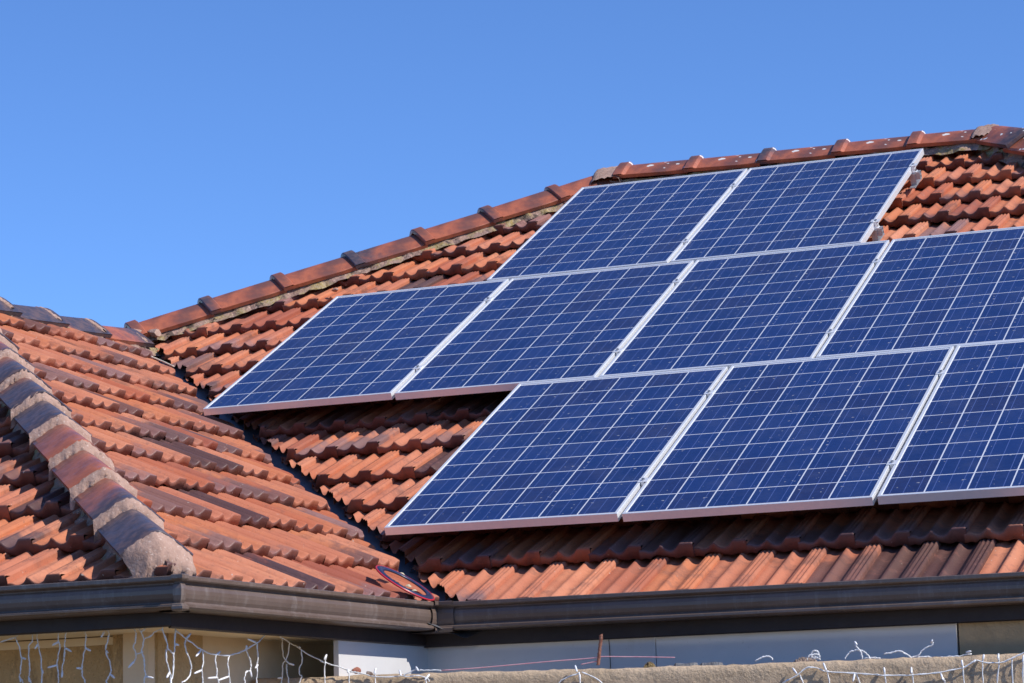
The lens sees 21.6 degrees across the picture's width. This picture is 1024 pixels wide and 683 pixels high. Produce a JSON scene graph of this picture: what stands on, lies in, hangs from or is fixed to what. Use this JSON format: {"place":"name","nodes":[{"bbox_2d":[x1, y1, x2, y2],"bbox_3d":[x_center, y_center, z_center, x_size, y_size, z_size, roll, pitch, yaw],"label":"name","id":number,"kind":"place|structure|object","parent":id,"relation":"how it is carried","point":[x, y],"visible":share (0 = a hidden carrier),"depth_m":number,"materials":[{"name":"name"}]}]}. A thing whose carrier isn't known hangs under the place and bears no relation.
{"place":"outdoors","nodes":[
{"label":"outdoors","id":0,"kind":"place"},
{"bbox_2d":[0,0,1023,327],"label":"sky","id":1,"kind":"structure","parent":0,"point":[158,157],"materials":[{"name":"blue"}]},
{"label":"ground","id":2,"kind":"structure","parent":0,"visible":0},
{"bbox_2d":[0,124,1023,682],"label":"house","id":3,"kind":"structure","parent":2,"relation":"on","point":[138,490],"depth_m":10.13,"materials":[{"name":"tile"}]},
{"bbox_2d":[0,628,161,682],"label":"light string","id":4,"kind":"object","parent":3,"relation":"hanging from","point":[81,667],"visible":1,"depth_m":8.74,"materials":[{"name":"white plastic"}]},
{"bbox_2d":[151,356,174,366],"bbox_3d":[-1.750,0.101,13.457,0.142,0.071,0.016,-6,-10,27],"label":"stick","id":5,"kind":"object","parent":3,"relation":"on","point":[162,361],"visible":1,"depth_m":13.46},
{"bbox_2d":[162,627,264,682],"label":"light string","id":6,"kind":"object","parent":3,"relation":"hanging from","point":[218,653],"visible":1,"depth_m":8.77,"materials":[{"name":"white plastic"}]},
{"bbox_2d":[277,636,440,682],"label":"light string","id":7,"kind":"object","parent":3,"relation":"hanging from","point":[375,669],"visible":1,"depth_m":9.46,"materials":[{"name":"white plastic"}]},
{"bbox_2d":[375,565,434,600],"bbox_3d":[-0.402,0.907,10.100,0.255,0.011,0.255,29,5,0],"label":"flying ring","id":8,"kind":"object","parent":3,"relation":"attached to","point":[381,569],"visible":1,"depth_m":10.06,"materials":[{"name":"blue plastic"}]},
{"bbox_2d":[870,219,884,241],"bbox_3d":[0.923,-0.481,13.922,2.062,0.113,0.190,-5,18,22],"label":"mounting rail","id":9,"kind":"object","parent":3,"relation":"attached to","point":[878,233],"visible":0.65,"depth_m":13.51,"materials":[{"name":"metal"}]},
{"bbox_2d":[487,169,747,280],"bbox_3d":[0.609,-0.636,14.508,1.021,0.045,1.650,-5,18,22],"label":"solar panel","id":10,"kind":"object","parent":9,"relation":"attached to","point":[634,223],"visible":1,"depth_m":14.45,"materials":[{"name":"glass"}]},
{"bbox_2d":[670,148,923,262],"bbox_3d":[1.540,-0.721,14.138,1.021,0.045,1.650,-5,18,22],"label":"solar panel","id":11,"kind":"object","parent":9,"relation":"attached to","point":[814,204],"visible":1,"depth_m":14.08,"materials":[{"name":"glass"}]},
{"bbox_2d":[907,164,921,188],"bbox_3d":[1.246,-0.818,14.795,2.062,0.113,0.190,-5,18,22],"label":"mounting rail","id":12,"kind":"object","parent":3,"relation":"attached to","point":[915,178],"visible":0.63,"depth_m":14.38,"materials":[{"name":"metal"}]},
{"bbox_2d":[255,653,1023,682],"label":"garden wall","id":13,"kind":"structure","parent":2,"relation":"on","point":[780,672],"depth_m":9.23,"materials":[{"name":"beige concrete"}]},
{"bbox_2d":[351,667,360,673],"bbox_3d":[-0.554,1.165,9.512,0.039,0.024,0.029,4,-11,-33],"label":"tile fragment","id":14,"kind":"object","parent":13,"relation":"on","point":[357,669],"visible":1,"depth_m":9.50,"materials":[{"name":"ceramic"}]},
{"bbox_2d":[441,656,674,670],"bbox_3d":[0.159,1.131,9.467,0.834,0.033,0.003,-3,-9,9],"label":"cord","id":15,"kind":"object","parent":13,"relation":"on","point":[559,660],"visible":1,"depth_m":9.46,"materials":[{"name":"plastic"}]},
{"bbox_2d":[559,665,601,682],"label":"light string","id":16,"kind":"object","parent":13,"relation":"attached to","point":[579,675],"visible":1,"depth_m":9.31,"materials":[{"name":"white plastic"}]},
{"bbox_2d":[596,634,602,664],"bbox_3d":[0.308,1.084,9.449,0.027,0.109,0.017,-5,-10,22],"label":"iron rod","id":17,"kind":"object","parent":13,"relation":"on","point":[599,648],"visible":1,"depth_m":9.45,"materials":[{"name":"brown metal"}]},
{"bbox_2d":[643,661,655,667],"bbox_3d":[0.483,1.134,9.412,0.046,0.026,0.070,-3,-9,9],"label":"moss clump","id":18,"kind":"object","parent":13,"relation":"on","point":[649,664],"visible":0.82,"depth_m":9.39,"materials":[{"name":"plant"}]},
{"bbox_2d":[674,662,697,665],"bbox_3d":[0.608,1.131,9.391,0.088,0.018,0.080,-3,-9,9],"label":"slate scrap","id":19,"kind":"object","parent":13,"relation":"on","point":[683,664],"visible":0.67,"depth_m":9.36,"materials":[{"name":"grey stone"}]},
{"bbox_2d":[700,662,722,665],"bbox_3d":[0.697,1.127,9.377,0.082,0.018,0.079,-3,-9,9],"label":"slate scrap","id":20,"kind":"object","parent":13,"relation":"on","point":[712,663],"visible":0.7,"depth_m":9.34,"materials":[{"name":"grey stone"}]},
{"bbox_2d":[793,657,816,661],"bbox_3d":[1.018,1.107,9.326,0.090,0.026,0.070,-3,-9,9],"label":"moss clump","id":21,"kind":"object","parent":13,"relation":"on","point":[802,659],"visible":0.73,"depth_m":9.31,"materials":[{"name":"grey plant"}]},
{"bbox_2d":[755,640,971,660],"bbox_3d":[1.204,1.063,9.229,0.741,0.068,0.016,-3,-9,9],"label":"light string","id":22,"kind":"object","parent":13,"relation":"attached to","point":[855,644],"visible":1,"depth_m":9.22,"materials":[{"name":"white plastic"}]},
{"bbox_2d":[782,652,1023,682],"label":"light string","id":23,"kind":"object","parent":13,"relation":"attached to","point":[912,675],"visible":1,"depth_m":9.11,"materials":[{"name":"white plastic"}]},
{"bbox_3d":[1.737,0.193,11.216,3.918,0.074,0.190,-5,18,22],"label":"mounting rail","id":24,"kind":"object","parent":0,"visible":0},
{"bbox_2d":[384,367,727,534],"bbox_3d":[0.234,0.437,11.272,1.021,0.045,1.650,-5,18,22],"label":"solar panel","id":25,"kind":"object","parent":24,"relation":"attached to","point":[574,451],"visible":1,"depth_m":11.16,"materials":[{"name":"glass"}]},
{"bbox_2d":[622,346,953,521],"bbox_3d":[1.168,0.351,10.893,1.021,0.046,1.650,-5,18,22],"label":"solar panel","id":26,"kind":"object","parent":24,"relation":"attached to","point":[813,433],"visible":1,"depth_m":10.78,"materials":[{"name":"glass"}]},
{"bbox_2d":[877,339,1023,504],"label":"solar panel","id":27,"kind":"object","parent":24,"relation":"on","point":[965,439],"visible":1,"depth_m":10.40,"materials":[{"name":"glass"}]},
{"bbox_3d":[0.578,0.092,12.367,4.205,0.074,0.190,-5,18,22],"label":"mounting rail","id":28,"kind":"object","parent":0,"visible":0},
{"bbox_2d":[203,279,508,415],"bbox_3d":[-0.732,0.009,13.360,1.021,0.046,1.650,-5,18,22],"label":"solar panel","id":29,"kind":"object","parent":28,"relation":"attached to","point":[369,347],"visible":1,"depth_m":13.26,"materials":[{"name":"glass"}]},
{"bbox_2d":[394,260,693,399],"bbox_3d":[0.200,-0.075,12.970,1.021,0.046,1.650,-5,18,22],"label":"solar panel","id":30,"kind":"object","parent":28,"relation":"attached to","point":[512,334],"visible":1,"depth_m":12.89,"materials":[{"name":"glass"}]},
{"bbox_2d":[599,240,889,376],"bbox_3d":[1.133,-0.161,12.593,1.021,0.046,1.650,-5,18,22],"label":"solar panel","id":31,"kind":"object","parent":28,"relation":"attached to","point":[728,312],"visible":1,"depth_m":12.53,"materials":[{"name":"glass"}]},
{"bbox_2d":[816,226,1023,357],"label":"solar panel","id":32,"kind":"object","parent":28,"relation":"attached to","point":[944,290],"visible":1,"depth_m":12.14,"materials":[{"name":"glass"}]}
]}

